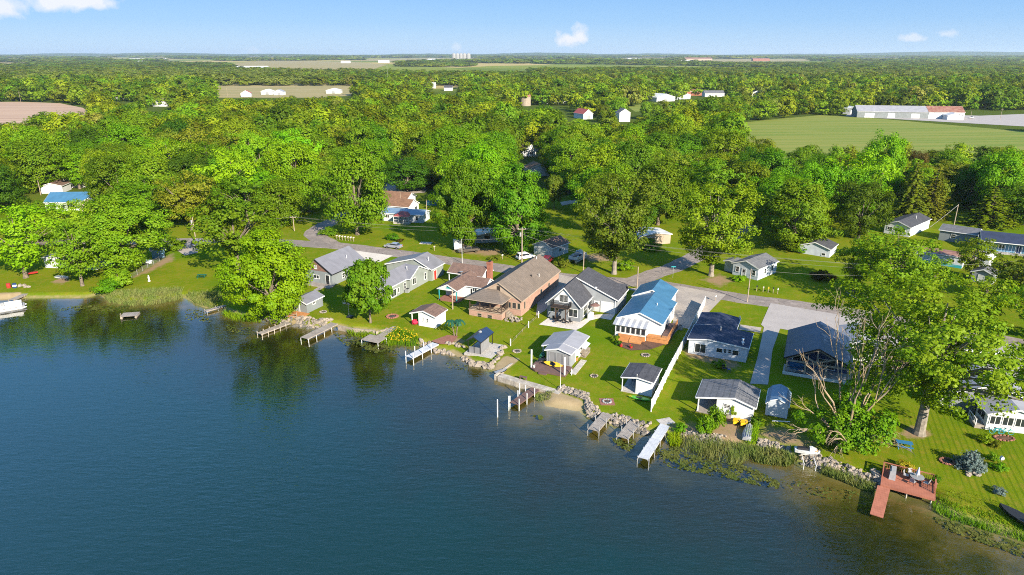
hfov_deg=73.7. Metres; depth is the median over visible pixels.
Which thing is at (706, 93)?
house
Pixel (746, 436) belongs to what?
rowing boat
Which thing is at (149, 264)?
wire fence
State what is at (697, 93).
house
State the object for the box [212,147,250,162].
broadleaf tree
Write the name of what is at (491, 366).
boulder
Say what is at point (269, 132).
broadleaf tree
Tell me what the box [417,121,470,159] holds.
broadleaf tree
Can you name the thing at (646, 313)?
house
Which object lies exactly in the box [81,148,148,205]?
broadleaf tree
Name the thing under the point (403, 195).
house
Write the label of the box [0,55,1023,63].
distant woods
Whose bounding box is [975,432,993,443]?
shrub
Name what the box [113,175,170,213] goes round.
tree
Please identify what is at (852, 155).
spruce
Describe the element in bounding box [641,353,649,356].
fire pit
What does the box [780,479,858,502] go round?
lily pads
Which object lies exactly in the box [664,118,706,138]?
broadleaf tree
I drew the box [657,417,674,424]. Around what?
concrete ramp
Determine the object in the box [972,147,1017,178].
broadleaf tree
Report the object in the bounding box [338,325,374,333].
retaining wall
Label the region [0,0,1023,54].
sky
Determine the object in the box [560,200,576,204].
garden path
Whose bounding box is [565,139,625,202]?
broadleaf tree
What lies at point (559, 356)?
screen door
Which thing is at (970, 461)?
blue spruce
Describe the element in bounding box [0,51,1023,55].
hills
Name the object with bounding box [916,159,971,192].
broadleaf tree
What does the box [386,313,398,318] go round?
fire pit
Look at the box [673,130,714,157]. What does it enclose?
broadleaf tree
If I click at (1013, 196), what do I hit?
broadleaf tree
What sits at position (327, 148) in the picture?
broadleaf tree
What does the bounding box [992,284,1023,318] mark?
tree
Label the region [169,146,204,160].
broadleaf tree
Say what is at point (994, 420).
window
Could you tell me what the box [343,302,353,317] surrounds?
basketball hoop
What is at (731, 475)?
lily pads
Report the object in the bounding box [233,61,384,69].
field
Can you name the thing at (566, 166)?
broadleaf tree
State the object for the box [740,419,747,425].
pedal boat
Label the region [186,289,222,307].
reeds
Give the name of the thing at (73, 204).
tree
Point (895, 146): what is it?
maple
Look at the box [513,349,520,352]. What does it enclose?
fire pit
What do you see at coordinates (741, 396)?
cabin
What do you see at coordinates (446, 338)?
patio
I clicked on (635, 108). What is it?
grass field
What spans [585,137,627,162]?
broadleaf tree
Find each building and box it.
[378,60,389,62]
[684,57,711,60]
[751,58,769,60]
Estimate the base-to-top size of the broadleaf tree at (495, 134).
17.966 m
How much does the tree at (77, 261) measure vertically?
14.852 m
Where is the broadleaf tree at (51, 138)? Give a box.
[9,125,79,183]
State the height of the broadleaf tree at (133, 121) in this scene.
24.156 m
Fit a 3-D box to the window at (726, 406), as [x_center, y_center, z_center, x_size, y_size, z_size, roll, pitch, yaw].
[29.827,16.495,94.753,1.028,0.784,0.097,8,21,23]
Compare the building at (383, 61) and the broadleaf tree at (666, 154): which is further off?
the building at (383, 61)
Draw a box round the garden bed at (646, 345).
[613,335,664,349]
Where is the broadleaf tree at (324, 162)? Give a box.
[317,155,348,179]
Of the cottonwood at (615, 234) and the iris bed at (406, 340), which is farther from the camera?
the cottonwood at (615, 234)
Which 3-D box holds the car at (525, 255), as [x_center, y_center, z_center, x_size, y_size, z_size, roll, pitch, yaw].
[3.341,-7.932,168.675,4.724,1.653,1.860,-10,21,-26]
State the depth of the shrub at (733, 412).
94.51 m
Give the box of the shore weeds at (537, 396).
[533,390,554,400]
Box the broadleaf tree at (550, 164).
[546,156,556,174]
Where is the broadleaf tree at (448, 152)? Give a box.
[437,143,464,160]
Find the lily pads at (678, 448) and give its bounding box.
[656,445,688,456]
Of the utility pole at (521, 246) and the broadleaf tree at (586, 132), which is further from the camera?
the broadleaf tree at (586, 132)
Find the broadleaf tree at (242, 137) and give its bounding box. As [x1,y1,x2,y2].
[223,128,272,154]
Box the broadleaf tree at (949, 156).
[929,149,970,176]
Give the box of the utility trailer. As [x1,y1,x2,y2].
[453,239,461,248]
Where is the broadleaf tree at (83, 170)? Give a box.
[77,148,114,186]
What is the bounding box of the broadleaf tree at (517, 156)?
[474,133,522,165]
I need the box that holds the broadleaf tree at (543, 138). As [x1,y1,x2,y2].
[534,125,561,151]
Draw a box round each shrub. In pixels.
[89,278,121,294]
[100,266,133,286]
[163,236,186,250]
[317,226,338,235]
[384,233,398,239]
[487,254,500,260]
[552,256,570,267]
[610,335,619,341]
[617,260,634,270]
[634,238,661,250]
[672,422,687,432]
[695,417,713,434]
[700,404,726,430]
[711,359,726,368]
[726,406,736,414]
[731,275,746,281]
[749,415,764,426]
[792,246,806,252]
[809,269,836,281]
[886,373,908,385]
[895,459,914,473]
[907,464,916,472]
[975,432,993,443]
[984,451,999,461]
[988,461,1010,472]
[989,440,1002,447]
[991,485,1007,496]
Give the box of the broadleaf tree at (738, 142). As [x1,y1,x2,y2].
[702,127,749,153]
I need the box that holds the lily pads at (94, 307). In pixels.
[60,305,128,311]
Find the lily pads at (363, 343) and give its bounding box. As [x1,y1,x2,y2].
[334,333,387,351]
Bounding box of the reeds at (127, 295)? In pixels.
[103,286,183,306]
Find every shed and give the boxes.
[149,246,165,258]
[621,363,661,396]
[765,384,791,418]
[799,237,838,257]
[970,265,997,282]
[975,254,995,266]
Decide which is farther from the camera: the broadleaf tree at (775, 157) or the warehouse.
the warehouse
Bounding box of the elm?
[811,260,1023,436]
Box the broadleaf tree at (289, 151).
[256,138,319,185]
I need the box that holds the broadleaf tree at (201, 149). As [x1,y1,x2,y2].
[192,141,227,158]
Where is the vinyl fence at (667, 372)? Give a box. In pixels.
[650,296,705,411]
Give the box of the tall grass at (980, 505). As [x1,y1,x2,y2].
[947,489,1022,521]
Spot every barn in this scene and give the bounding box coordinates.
[261,89,274,94]
[274,89,285,94]
[326,88,341,92]
[573,108,592,118]
[646,93,674,101]
[674,92,690,99]
[841,106,852,113]
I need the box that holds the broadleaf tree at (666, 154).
[659,150,691,159]
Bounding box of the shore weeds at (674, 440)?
[666,430,682,446]
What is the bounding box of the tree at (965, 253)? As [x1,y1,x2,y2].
[954,237,1000,277]
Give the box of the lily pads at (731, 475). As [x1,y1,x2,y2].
[653,449,779,488]
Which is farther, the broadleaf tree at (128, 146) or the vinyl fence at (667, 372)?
the broadleaf tree at (128, 146)
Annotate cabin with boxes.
[530,330,589,376]
[695,379,760,421]
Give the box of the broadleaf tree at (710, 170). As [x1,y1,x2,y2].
[689,159,758,216]
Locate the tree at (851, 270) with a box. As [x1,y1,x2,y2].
[831,240,881,292]
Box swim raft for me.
[120,312,139,318]
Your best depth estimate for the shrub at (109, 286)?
144.05 m
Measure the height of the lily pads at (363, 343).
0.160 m
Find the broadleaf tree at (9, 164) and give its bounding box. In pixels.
[0,155,21,203]
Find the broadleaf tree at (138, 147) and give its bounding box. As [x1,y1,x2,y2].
[106,145,158,155]
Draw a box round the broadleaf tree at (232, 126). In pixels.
[207,115,263,142]
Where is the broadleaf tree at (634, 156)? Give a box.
[606,138,656,199]
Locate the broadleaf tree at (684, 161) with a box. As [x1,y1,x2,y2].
[650,144,700,182]
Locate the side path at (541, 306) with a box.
[536,290,556,314]
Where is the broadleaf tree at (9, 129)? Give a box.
[0,121,34,138]
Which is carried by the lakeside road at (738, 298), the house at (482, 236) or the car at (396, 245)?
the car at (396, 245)
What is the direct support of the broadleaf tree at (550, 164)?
on the ground at (168, 438)
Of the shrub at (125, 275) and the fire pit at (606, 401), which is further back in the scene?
the shrub at (125, 275)
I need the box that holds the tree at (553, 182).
[543,174,564,208]
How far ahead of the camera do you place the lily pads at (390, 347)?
119.13 m
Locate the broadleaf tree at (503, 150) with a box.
[462,137,517,175]
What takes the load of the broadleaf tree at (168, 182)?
on the ground at (168, 438)
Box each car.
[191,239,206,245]
[384,242,402,248]
[515,251,535,258]
[543,255,553,261]
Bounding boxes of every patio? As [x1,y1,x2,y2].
[432,335,457,343]
[539,313,614,329]
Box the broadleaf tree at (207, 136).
[193,128,219,140]
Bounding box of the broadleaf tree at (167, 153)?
[138,136,198,168]
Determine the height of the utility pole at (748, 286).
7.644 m
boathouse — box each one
[286,290,324,317]
[409,303,447,327]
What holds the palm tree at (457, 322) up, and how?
on the ground at (168, 438)
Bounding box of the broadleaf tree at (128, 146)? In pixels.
[83,141,136,155]
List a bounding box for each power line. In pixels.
[521,228,847,263]
[526,232,861,268]
[527,228,869,264]
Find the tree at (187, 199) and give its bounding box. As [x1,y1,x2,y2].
[151,169,219,229]
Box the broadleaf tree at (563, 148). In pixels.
[542,133,591,174]
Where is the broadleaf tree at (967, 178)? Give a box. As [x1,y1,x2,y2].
[949,165,1000,209]
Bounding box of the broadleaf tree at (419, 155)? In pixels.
[401,150,437,184]
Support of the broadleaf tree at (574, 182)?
on the ground at (168, 438)
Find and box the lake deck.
[870,462,936,517]
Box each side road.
[304,153,402,246]
[618,224,756,285]
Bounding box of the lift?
[801,453,816,470]
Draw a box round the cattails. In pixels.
[680,432,756,466]
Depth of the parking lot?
118.61 m
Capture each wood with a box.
[0,71,1023,114]
[0,89,995,164]
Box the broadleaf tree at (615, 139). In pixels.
[603,134,643,156]
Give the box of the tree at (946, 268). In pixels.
[897,248,958,306]
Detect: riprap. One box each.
[260,311,295,324]
[291,315,333,329]
[556,384,589,399]
[584,396,608,420]
[608,412,651,435]
[679,430,726,444]
[756,438,791,453]
[798,453,877,490]
[869,468,881,485]
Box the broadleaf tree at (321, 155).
[281,135,325,158]
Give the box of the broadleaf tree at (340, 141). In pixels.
[329,121,362,147]
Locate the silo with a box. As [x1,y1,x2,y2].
[520,94,530,105]
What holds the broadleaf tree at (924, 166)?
on the ground at (168, 438)
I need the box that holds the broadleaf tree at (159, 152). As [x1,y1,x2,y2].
[135,146,168,160]
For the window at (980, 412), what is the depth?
93.42 m
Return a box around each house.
[41,253,111,269]
[43,192,99,210]
[63,177,84,187]
[153,98,166,106]
[241,90,251,96]
[303,246,364,290]
[367,252,444,299]
[375,197,418,208]
[381,208,429,224]
[383,190,416,199]
[437,260,493,302]
[444,85,452,90]
[465,254,560,321]
[474,227,502,244]
[519,141,545,156]
[524,161,548,175]
[545,267,628,321]
[613,279,682,344]
[615,108,630,121]
[687,88,702,95]
[687,312,753,362]
[702,90,724,96]
[723,253,778,279]
[782,321,852,384]
[884,212,931,236]
[938,223,981,242]
[948,365,1023,433]
[977,230,1023,255]
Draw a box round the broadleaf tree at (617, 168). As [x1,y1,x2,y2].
[589,159,640,216]
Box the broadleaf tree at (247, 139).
[226,134,267,150]
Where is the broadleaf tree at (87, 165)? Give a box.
[82,154,121,191]
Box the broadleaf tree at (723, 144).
[703,128,755,157]
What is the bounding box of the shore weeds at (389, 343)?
[347,327,398,346]
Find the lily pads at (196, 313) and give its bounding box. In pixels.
[185,309,210,321]
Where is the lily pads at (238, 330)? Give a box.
[226,324,253,334]
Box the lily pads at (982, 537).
[935,517,1023,556]
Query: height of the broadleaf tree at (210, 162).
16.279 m
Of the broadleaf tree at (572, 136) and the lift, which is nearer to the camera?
the lift
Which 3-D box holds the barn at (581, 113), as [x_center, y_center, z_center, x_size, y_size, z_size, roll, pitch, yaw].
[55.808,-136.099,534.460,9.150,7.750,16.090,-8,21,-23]
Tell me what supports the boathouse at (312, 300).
on the ground at (168, 438)
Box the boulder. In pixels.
[487,364,494,369]
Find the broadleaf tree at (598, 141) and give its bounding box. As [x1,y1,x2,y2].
[589,136,608,147]
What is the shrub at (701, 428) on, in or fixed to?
on the ground at (168, 438)
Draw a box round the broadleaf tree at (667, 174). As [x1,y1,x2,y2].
[632,156,693,224]
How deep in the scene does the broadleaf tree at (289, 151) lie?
221.78 m
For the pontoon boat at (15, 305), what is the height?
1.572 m
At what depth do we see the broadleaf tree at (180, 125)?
297.56 m
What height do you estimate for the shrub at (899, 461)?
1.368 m
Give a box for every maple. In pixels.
[0,198,64,241]
[53,191,173,270]
[212,227,315,323]
[249,175,309,225]
[283,165,333,211]
[308,143,390,234]
[426,157,499,247]
[488,162,552,254]
[754,177,843,250]
[828,175,897,238]
[859,128,907,194]
[903,147,929,185]
[969,145,1023,204]
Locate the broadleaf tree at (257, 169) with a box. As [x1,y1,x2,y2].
[243,167,277,188]
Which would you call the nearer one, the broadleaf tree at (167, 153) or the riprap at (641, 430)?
the riprap at (641, 430)
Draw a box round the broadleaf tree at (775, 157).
[749,146,797,185]
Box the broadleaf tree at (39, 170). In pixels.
[0,136,70,192]
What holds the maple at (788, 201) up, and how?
on the ground at (168, 438)
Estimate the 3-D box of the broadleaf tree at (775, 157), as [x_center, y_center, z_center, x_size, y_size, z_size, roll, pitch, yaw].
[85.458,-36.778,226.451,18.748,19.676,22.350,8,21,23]
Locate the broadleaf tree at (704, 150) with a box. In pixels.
[692,144,724,159]
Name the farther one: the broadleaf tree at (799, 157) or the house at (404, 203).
the broadleaf tree at (799, 157)
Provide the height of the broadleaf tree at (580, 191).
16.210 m
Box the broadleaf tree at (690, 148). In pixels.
[665,137,706,159]
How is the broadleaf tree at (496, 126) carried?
on the ground at (168, 438)
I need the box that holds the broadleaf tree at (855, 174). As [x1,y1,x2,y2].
[822,168,887,214]
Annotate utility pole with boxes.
[520,228,525,262]
[747,270,750,301]
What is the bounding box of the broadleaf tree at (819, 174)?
[789,159,850,207]
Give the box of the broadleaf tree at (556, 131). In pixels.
[539,123,576,162]
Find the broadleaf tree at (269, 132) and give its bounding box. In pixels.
[261,125,298,146]
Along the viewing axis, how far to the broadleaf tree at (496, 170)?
211.63 m
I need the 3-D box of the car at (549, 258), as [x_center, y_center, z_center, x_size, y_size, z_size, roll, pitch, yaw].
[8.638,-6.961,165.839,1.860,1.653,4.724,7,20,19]
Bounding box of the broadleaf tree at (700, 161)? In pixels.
[672,154,721,182]
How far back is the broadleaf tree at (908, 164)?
239.81 m
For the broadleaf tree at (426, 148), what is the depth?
264.93 m
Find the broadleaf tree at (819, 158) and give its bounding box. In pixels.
[798,151,852,173]
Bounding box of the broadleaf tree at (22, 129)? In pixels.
[3,124,39,154]
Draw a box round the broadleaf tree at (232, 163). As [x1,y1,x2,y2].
[214,156,248,171]
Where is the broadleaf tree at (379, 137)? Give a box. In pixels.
[355,120,396,161]
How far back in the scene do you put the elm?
84.35 m
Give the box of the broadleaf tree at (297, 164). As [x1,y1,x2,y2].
[287,159,322,176]
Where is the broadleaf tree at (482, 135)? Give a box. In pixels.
[466,129,495,140]
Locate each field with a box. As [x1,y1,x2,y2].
[0,102,86,125]
[217,83,366,97]
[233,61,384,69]
[364,58,475,60]
[629,103,669,111]
[712,59,807,61]
[744,115,1023,167]
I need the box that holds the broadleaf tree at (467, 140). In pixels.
[451,132,478,148]
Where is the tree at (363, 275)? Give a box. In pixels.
[341,257,394,322]
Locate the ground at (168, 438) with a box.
[0,56,1023,574]
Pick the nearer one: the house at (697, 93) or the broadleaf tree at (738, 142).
the broadleaf tree at (738, 142)
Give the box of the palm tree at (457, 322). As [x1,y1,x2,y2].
[453,319,465,335]
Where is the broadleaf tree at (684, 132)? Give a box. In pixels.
[672,130,694,136]
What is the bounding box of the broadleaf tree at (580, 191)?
[573,178,613,225]
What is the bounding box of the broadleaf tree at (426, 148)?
[409,137,459,161]
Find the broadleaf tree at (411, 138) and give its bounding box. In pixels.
[399,123,436,159]
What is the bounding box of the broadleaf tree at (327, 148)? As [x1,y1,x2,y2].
[309,131,337,156]
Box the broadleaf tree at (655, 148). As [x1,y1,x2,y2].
[644,144,664,160]
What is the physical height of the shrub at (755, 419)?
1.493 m
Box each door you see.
[44,187,55,193]
[325,275,329,284]
[536,246,547,255]
[549,351,555,361]
[556,352,562,364]
[559,294,567,302]
[562,354,569,365]
[568,309,577,317]
[593,300,599,311]
[600,301,614,313]
[694,343,705,353]
[741,268,745,275]
[792,356,808,365]
[817,358,835,370]
[864,113,874,117]
[887,113,894,117]
[911,114,919,117]
[977,274,984,281]
[1015,245,1021,253]
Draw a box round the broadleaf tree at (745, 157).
[731,149,785,184]
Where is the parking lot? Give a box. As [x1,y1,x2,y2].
[852,320,1022,376]
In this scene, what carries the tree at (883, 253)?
on the ground at (168, 438)
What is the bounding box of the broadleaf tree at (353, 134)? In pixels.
[335,120,379,148]
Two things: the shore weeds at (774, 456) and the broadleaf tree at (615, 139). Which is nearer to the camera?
the shore weeds at (774, 456)
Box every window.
[391,288,396,297]
[550,307,558,312]
[583,304,586,316]
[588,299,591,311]
[716,347,722,353]
[723,403,730,409]
[732,350,738,356]
[977,408,985,420]
[988,415,1001,424]
[1001,417,1014,426]
[1013,418,1023,427]
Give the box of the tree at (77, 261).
[28,222,108,285]
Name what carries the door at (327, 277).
in the house at (328, 269)
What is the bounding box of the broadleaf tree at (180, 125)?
[153,115,194,139]
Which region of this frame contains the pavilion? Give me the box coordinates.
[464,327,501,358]
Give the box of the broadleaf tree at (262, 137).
[255,131,272,155]
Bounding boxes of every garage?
[38,179,71,193]
[532,235,569,257]
[628,227,672,243]
[838,323,877,361]
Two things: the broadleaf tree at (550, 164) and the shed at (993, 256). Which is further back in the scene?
the broadleaf tree at (550, 164)
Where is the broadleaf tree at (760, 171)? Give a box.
[718,158,771,215]
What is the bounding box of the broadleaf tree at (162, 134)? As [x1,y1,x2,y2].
[150,126,187,150]
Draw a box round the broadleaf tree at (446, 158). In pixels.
[439,148,468,180]
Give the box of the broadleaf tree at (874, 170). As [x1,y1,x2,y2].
[825,147,899,191]
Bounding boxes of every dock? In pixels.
[8,294,26,300]
[204,305,225,314]
[257,322,290,339]
[300,322,337,346]
[361,326,395,348]
[405,342,438,364]
[509,385,539,410]
[587,412,611,437]
[616,419,639,442]
[636,424,669,469]
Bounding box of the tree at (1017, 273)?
[985,252,1023,296]
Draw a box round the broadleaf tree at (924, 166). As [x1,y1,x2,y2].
[904,164,945,182]
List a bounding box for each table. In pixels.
[895,439,913,450]
[910,473,924,482]
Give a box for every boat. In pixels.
[0,300,26,312]
[54,275,67,278]
[568,252,586,262]
[733,417,740,423]
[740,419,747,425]
[742,423,752,440]
[794,446,819,454]
[999,503,1023,524]
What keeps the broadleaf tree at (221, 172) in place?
on the ground at (168, 438)
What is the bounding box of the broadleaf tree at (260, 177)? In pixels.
[230,170,282,215]
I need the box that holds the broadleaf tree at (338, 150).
[328,147,354,177]
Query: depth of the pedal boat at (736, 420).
92.95 m
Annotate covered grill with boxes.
[588,311,593,319]
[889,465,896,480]
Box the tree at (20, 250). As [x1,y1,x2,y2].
[0,203,68,278]
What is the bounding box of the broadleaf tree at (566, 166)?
[548,159,582,192]
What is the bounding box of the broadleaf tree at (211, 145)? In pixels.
[190,140,227,154]
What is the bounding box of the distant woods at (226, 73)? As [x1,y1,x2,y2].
[0,59,1023,85]
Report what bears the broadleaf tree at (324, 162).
on the ground at (168, 438)
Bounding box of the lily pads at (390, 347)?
[364,344,400,352]
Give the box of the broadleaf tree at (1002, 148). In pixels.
[987,145,1016,154]
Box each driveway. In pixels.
[167,242,197,254]
[356,251,391,262]
[386,183,429,192]
[552,274,573,290]
[629,286,725,328]
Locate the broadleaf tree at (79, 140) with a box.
[62,138,93,161]
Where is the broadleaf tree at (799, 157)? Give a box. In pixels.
[786,147,812,174]
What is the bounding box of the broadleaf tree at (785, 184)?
[753,169,805,220]
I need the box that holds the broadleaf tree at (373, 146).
[356,137,394,173]
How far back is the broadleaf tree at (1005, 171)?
219.04 m
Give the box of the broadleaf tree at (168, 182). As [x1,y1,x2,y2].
[154,170,205,216]
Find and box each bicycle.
[989,427,1003,433]
[999,427,1013,434]
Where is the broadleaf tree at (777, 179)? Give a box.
[751,167,813,224]
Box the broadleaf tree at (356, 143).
[344,141,366,152]
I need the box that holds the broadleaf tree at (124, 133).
[95,120,148,146]
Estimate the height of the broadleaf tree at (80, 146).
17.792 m
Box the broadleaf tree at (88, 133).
[66,125,109,154]
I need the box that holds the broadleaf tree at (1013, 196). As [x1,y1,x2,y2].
[989,181,1023,224]
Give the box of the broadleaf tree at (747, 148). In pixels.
[734,146,758,159]
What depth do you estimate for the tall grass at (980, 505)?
76.96 m
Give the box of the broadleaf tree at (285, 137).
[268,127,327,158]
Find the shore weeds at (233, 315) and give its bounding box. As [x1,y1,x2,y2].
[221,309,260,321]
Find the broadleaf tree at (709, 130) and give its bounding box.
[698,125,734,144]
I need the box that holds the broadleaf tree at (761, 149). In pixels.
[731,141,779,165]
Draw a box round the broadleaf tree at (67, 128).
[50,123,79,145]
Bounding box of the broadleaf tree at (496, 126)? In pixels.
[478,119,523,159]
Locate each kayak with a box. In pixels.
[544,361,562,366]
[628,395,650,400]
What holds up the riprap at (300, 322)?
on the ground at (168, 438)
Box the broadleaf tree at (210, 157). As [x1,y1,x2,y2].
[199,154,230,163]
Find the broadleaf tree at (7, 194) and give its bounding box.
[0,164,29,207]
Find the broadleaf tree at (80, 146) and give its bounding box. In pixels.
[67,138,100,167]
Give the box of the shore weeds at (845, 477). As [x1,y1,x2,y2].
[820,462,875,493]
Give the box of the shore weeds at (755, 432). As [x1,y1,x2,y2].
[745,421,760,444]
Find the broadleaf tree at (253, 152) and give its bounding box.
[224,131,284,167]
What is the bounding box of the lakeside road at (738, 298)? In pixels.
[24,238,1023,344]
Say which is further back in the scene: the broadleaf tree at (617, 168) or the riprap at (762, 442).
the broadleaf tree at (617, 168)
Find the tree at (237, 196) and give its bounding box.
[205,171,281,225]
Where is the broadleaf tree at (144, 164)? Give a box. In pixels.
[107,152,176,211]
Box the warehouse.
[851,105,965,119]
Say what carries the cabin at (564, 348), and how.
on the ground at (168, 438)
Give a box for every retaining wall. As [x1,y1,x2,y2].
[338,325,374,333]
[375,328,387,334]
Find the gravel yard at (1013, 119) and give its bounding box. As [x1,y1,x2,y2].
[846,114,1023,125]
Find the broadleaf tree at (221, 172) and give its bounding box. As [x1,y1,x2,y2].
[190,147,263,211]
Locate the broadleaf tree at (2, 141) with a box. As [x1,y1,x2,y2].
[0,131,11,156]
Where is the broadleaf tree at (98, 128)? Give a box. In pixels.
[55,118,101,142]
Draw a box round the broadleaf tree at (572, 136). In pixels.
[556,129,586,142]
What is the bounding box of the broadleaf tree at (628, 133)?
[616,126,652,145]
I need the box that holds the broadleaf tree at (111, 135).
[103,127,131,146]
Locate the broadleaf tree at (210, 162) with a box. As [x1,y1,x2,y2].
[181,156,232,186]
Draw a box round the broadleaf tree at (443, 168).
[433,155,486,195]
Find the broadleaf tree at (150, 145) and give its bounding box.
[144,136,182,149]
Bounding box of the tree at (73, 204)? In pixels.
[49,198,87,229]
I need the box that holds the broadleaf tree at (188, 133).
[168,125,211,144]
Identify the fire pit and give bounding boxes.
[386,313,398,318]
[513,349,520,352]
[599,398,614,404]
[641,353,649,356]
[939,457,955,465]
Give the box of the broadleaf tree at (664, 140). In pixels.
[643,130,679,156]
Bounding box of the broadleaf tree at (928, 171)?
[907,167,950,196]
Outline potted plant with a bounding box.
[932,474,941,483]
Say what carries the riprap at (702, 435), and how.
on the ground at (168, 438)
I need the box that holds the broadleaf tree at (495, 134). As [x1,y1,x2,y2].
[485,128,519,151]
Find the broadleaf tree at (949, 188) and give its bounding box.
[904,174,955,202]
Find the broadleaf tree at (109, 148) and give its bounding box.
[84,139,131,155]
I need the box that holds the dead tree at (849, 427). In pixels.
[777,287,916,460]
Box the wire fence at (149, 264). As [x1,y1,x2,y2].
[131,254,164,276]
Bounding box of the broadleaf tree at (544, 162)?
[536,140,571,173]
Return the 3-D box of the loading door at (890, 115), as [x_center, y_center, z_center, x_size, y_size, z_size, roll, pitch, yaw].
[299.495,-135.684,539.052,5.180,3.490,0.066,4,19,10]
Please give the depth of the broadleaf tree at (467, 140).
268.70 m
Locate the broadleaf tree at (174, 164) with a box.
[162,149,213,196]
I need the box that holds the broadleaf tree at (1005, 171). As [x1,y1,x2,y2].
[982,147,1023,203]
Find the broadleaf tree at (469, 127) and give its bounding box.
[440,119,489,136]
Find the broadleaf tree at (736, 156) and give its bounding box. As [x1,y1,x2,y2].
[726,150,752,174]
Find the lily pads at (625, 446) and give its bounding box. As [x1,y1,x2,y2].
[612,437,635,450]
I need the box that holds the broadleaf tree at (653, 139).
[642,132,664,155]
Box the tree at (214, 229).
[173,192,285,272]
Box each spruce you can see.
[845,146,856,171]
[888,160,931,218]
[914,165,952,221]
[950,450,987,473]
[955,187,1022,230]
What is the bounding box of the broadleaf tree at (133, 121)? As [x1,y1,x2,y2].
[106,112,159,146]
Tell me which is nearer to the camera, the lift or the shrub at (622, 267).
the lift
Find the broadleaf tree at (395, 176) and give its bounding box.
[377,154,433,190]
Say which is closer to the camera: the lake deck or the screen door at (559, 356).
the lake deck
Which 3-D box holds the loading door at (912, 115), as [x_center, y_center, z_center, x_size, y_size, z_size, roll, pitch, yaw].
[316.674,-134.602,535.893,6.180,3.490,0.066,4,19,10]
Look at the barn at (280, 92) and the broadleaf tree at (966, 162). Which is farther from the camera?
the barn at (280, 92)
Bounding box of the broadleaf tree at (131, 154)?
[116,147,148,168]
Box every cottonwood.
[574,170,661,274]
[674,179,765,276]
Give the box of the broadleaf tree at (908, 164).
[856,150,912,188]
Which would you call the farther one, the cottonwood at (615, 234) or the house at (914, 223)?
the house at (914, 223)
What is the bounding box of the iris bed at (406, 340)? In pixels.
[387,326,418,346]
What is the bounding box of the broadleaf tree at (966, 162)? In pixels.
[943,158,970,193]
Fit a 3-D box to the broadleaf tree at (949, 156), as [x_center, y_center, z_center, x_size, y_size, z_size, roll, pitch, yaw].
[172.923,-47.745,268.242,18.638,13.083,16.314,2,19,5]
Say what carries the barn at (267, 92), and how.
on the stubble field at (298, 90)
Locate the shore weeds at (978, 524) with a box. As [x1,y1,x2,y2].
[931,492,1023,541]
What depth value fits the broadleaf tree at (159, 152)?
243.91 m
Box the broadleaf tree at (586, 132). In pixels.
[562,123,604,148]
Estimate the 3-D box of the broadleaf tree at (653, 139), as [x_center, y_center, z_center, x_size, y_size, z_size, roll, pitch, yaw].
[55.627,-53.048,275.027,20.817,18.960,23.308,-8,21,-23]
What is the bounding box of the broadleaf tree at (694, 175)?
[684,169,716,204]
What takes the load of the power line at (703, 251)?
attached to the utility pole
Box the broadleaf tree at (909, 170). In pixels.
[897,158,942,186]
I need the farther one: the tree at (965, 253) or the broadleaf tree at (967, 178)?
the broadleaf tree at (967, 178)
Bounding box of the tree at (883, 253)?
[851,225,942,303]
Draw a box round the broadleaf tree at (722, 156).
[696,150,737,181]
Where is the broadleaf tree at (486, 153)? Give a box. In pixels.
[455,139,501,182]
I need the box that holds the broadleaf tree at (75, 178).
[46,153,86,188]
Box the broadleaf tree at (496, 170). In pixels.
[472,161,519,207]
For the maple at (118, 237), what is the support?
on the ground at (168, 438)
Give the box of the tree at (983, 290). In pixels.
[951,275,1022,323]
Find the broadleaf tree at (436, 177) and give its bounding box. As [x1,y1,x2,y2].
[424,160,445,185]
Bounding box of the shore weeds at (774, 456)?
[750,444,799,466]
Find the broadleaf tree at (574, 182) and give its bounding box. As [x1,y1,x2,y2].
[565,164,611,210]
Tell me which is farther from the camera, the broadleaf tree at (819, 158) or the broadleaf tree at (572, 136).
the broadleaf tree at (572, 136)
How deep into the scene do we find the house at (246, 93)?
803.37 m
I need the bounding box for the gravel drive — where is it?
[750,303,882,383]
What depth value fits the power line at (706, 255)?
147.34 m
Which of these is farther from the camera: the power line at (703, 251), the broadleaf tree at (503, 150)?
the broadleaf tree at (503, 150)
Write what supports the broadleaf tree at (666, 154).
on the ground at (168, 438)
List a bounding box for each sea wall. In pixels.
[494,363,512,380]
[498,373,561,394]
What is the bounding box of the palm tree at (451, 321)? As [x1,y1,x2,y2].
[444,319,455,335]
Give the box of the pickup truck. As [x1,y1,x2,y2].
[457,245,479,253]
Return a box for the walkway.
[739,325,760,331]
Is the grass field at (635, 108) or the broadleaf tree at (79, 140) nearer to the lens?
the broadleaf tree at (79, 140)
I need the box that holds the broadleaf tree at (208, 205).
[175,181,222,218]
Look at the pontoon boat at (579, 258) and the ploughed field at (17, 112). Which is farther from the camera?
the ploughed field at (17, 112)
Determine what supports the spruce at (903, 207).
on the ground at (168, 438)
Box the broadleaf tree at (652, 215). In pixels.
[637,200,669,226]
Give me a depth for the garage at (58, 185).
247.98 m
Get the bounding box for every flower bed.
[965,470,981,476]
[993,434,1015,441]
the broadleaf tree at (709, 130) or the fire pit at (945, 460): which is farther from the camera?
the broadleaf tree at (709, 130)
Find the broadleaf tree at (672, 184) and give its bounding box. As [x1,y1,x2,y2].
[655,180,689,203]
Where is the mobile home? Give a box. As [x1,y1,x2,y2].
[912,246,963,268]
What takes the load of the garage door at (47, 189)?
in the garage at (58, 185)
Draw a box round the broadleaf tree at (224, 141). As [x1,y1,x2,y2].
[195,133,249,150]
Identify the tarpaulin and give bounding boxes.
[571,249,582,256]
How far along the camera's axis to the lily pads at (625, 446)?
90.10 m

